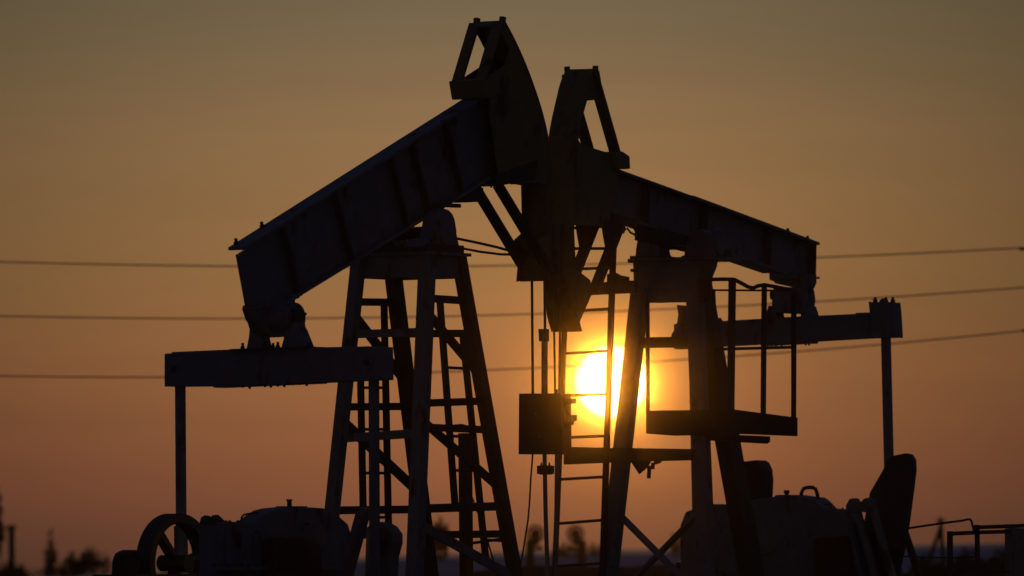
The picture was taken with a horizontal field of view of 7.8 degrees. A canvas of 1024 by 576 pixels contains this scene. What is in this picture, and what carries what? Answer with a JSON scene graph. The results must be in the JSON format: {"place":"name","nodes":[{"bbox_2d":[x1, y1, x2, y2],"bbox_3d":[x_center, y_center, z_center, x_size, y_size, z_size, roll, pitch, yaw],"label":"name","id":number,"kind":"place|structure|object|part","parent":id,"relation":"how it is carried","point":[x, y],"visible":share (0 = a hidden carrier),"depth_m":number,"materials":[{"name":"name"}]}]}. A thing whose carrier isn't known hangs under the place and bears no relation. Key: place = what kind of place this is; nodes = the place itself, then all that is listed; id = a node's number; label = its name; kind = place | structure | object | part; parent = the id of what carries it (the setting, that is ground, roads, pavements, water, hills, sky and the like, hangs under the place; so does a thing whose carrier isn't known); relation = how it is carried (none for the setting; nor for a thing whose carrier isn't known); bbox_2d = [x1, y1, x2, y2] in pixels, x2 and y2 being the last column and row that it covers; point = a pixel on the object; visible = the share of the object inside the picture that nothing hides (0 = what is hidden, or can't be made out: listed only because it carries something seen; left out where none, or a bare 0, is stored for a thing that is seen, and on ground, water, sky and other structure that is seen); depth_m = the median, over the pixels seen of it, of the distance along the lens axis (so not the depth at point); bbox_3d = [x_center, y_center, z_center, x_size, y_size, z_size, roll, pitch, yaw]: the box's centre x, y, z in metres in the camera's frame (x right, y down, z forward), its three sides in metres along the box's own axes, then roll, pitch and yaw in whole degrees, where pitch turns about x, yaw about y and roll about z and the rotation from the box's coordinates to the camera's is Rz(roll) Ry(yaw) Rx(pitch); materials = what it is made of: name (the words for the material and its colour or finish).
{"place":"outdoors","nodes":[
{"label":"outdoors","id":0,"kind":"place"},
{"bbox_2d":[0,287,1023,318],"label":"power line","id":1,"kind":"object","parent":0,"point":[506,314],"visible":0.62,"depth_m":120.05,"materials":[{"name":"metal"}]},
{"bbox_2d":[0,329,1023,377],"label":"power line","id":2,"kind":"object","parent":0,"point":[1022,330],"visible":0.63,"depth_m":120.02,"materials":[{"name":"metal"}]},
{"bbox_2d":[0,247,1023,266],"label":"power line","id":3,"kind":"object","parent":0,"point":[1020,248],"visible":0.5,"depth_m":120.08,"materials":[{"name":"metal"}]},
{"bbox_2d":[0,0,1023,575],"label":"sky","id":4,"kind":"structure","parent":0,"point":[152,132],"materials":[{"name":"orange"}]},
{"bbox_2d":[82,543,1004,575],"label":"ground","id":5,"kind":"structure","parent":0,"point":[449,566],"depth_m":179.98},
{"bbox_2d":[0,494,5,558],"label":"tree","id":6,"kind":"object","parent":5,"relation":"on","point":[2,536],"visible":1,"depth_m":199.89,"materials":[{"name":"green plant"}]},
{"bbox_2d":[4,525,17,573],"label":"utility pole","id":7,"kind":"object","parent":5,"relation":"on","point":[11,544],"visible":0.66,"depth_m":214.79,"materials":[{"name":"metal"}]},
{"bbox_2d":[0,559,31,575],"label":"bush","id":8,"kind":"object","parent":5,"relation":"on","point":[8,568],"visible":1,"depth_m":184.77,"materials":[{"name":"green plant"}]},
{"bbox_2d":[22,568,57,575],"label":"bush","id":9,"kind":"object","parent":5,"relation":"on","point":[47,571],"visible":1,"depth_m":184.78,"materials":[{"name":"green plant"}]},
{"bbox_2d":[42,528,57,575],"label":"tree","id":10,"kind":"object","parent":5,"relation":"on","point":[50,560],"visible":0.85,"depth_m":239.62,"materials":[{"name":"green plant"}]},
{"bbox_2d":[49,556,86,575],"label":"bush","id":11,"kind":"object","parent":5,"relation":"on","point":[61,571],"visible":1,"depth_m":184.74,"materials":[{"name":"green plant"}]},
{"bbox_2d":[63,546,111,575],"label":"bush","id":12,"kind":"object","parent":5,"relation":"on","point":[90,563],"visible":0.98,"depth_m":184.84,"materials":[{"name":"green plant"}]},
{"bbox_2d":[432,516,449,559],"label":"bush","id":13,"kind":"object","parent":5,"relation":"on","point":[439,546],"visible":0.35,"depth_m":181.78,"materials":[{"name":"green plant"}]},
{"bbox_2d":[526,525,543,565],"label":"valve stand","id":14,"kind":"object","parent":5,"relation":"on","point":[533,541],"visible":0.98,"depth_m":167.86,"materials":[{"name":"metal"}]},
{"bbox_2d":[551,540,577,556],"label":"bush","id":15,"kind":"object","parent":5,"relation":"on","point":[563,552],"visible":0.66,"depth_m":181.78,"materials":[{"name":"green plant"}]},
{"bbox_2d":[566,525,585,562],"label":"valve stand","id":16,"kind":"object","parent":5,"relation":"on","point":[575,534],"visible":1,"depth_m":167.86,"materials":[{"name":"metal"}]},
{"bbox_2d":[586,542,599,555],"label":"bush","id":17,"kind":"object","parent":5,"relation":"on","point":[592,551],"visible":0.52,"depth_m":181.81,"materials":[{"name":"green plant"}]},
{"bbox_2d":[668,530,679,554],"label":"bush","id":18,"kind":"object","parent":5,"relation":"on","point":[674,549],"visible":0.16,"depth_m":181.86,"materials":[{"name":"green plant"}]},
{"bbox_2d":[927,517,945,564],"bbox_3d":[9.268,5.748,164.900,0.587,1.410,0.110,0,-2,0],"label":"utility pole","id":19,"kind":"object","parent":5,"relation":"on","point":[939,534],"visible":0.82,"depth_m":164.87,"materials":[{"name":"wood"}]},
{"bbox_2d":[944,546,990,575],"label":"bush","id":20,"kind":"object","parent":5,"relation":"on","point":[963,565],"visible":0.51,"depth_m":149.79,"materials":[{"name":"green plant"}]},
{"bbox_2d":[982,546,1004,569],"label":"bush","id":21,"kind":"object","parent":5,"relation":"on","point":[995,562],"visible":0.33,"depth_m":149.76,"materials":[{"name":"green plant"}]},
{"bbox_2d":[161,564,1004,575],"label":"earth bank","id":22,"kind":"structure","parent":0,"point":[653,570],"depth_m":126.99,"materials":[{"name":"soil"}]},
{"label":"gravel pad","id":23,"kind":"structure","parent":0,"visible":0},
{"bbox_2d":[93,16,576,575],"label":"pump jack","id":24,"kind":"object","parent":23,"relation":"on","point":[369,214],"visible":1,"depth_m":69.75,"materials":[{"name":"grey paint"}]},
{"bbox_2d":[546,66,922,575],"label":"pump jack","id":25,"kind":"object","parent":23,"relation":"on","point":[752,526],"visible":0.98,"depth_m":77.70,"materials":[{"name":"grey paint"}]},
{"bbox_2d":[947,524,1023,575],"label":"guard rail","id":26,"kind":"object","parent":23,"relation":"on","point":[977,532],"visible":1,"depth_m":75.93,"materials":[{"name":"metal"}]},
{"bbox_2d":[885,518,974,557],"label":"bent pipe","id":27,"kind":"object","parent":26,"relation":"attached to","point":[933,524],"visible":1,"depth_m":75.97,"materials":[{"name":"metal"}]},
{"bbox_2d":[1005,528,1023,575],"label":"control cabinet","id":28,"kind":"object","parent":23,"relation":"on","point":[1014,551],"visible":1,"depth_m":76.25,"materials":[{"name":"black metal"}]},
{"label":"door","id":29,"kind":"part","parent":28,"relation":"part of","materials":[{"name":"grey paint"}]}
]}

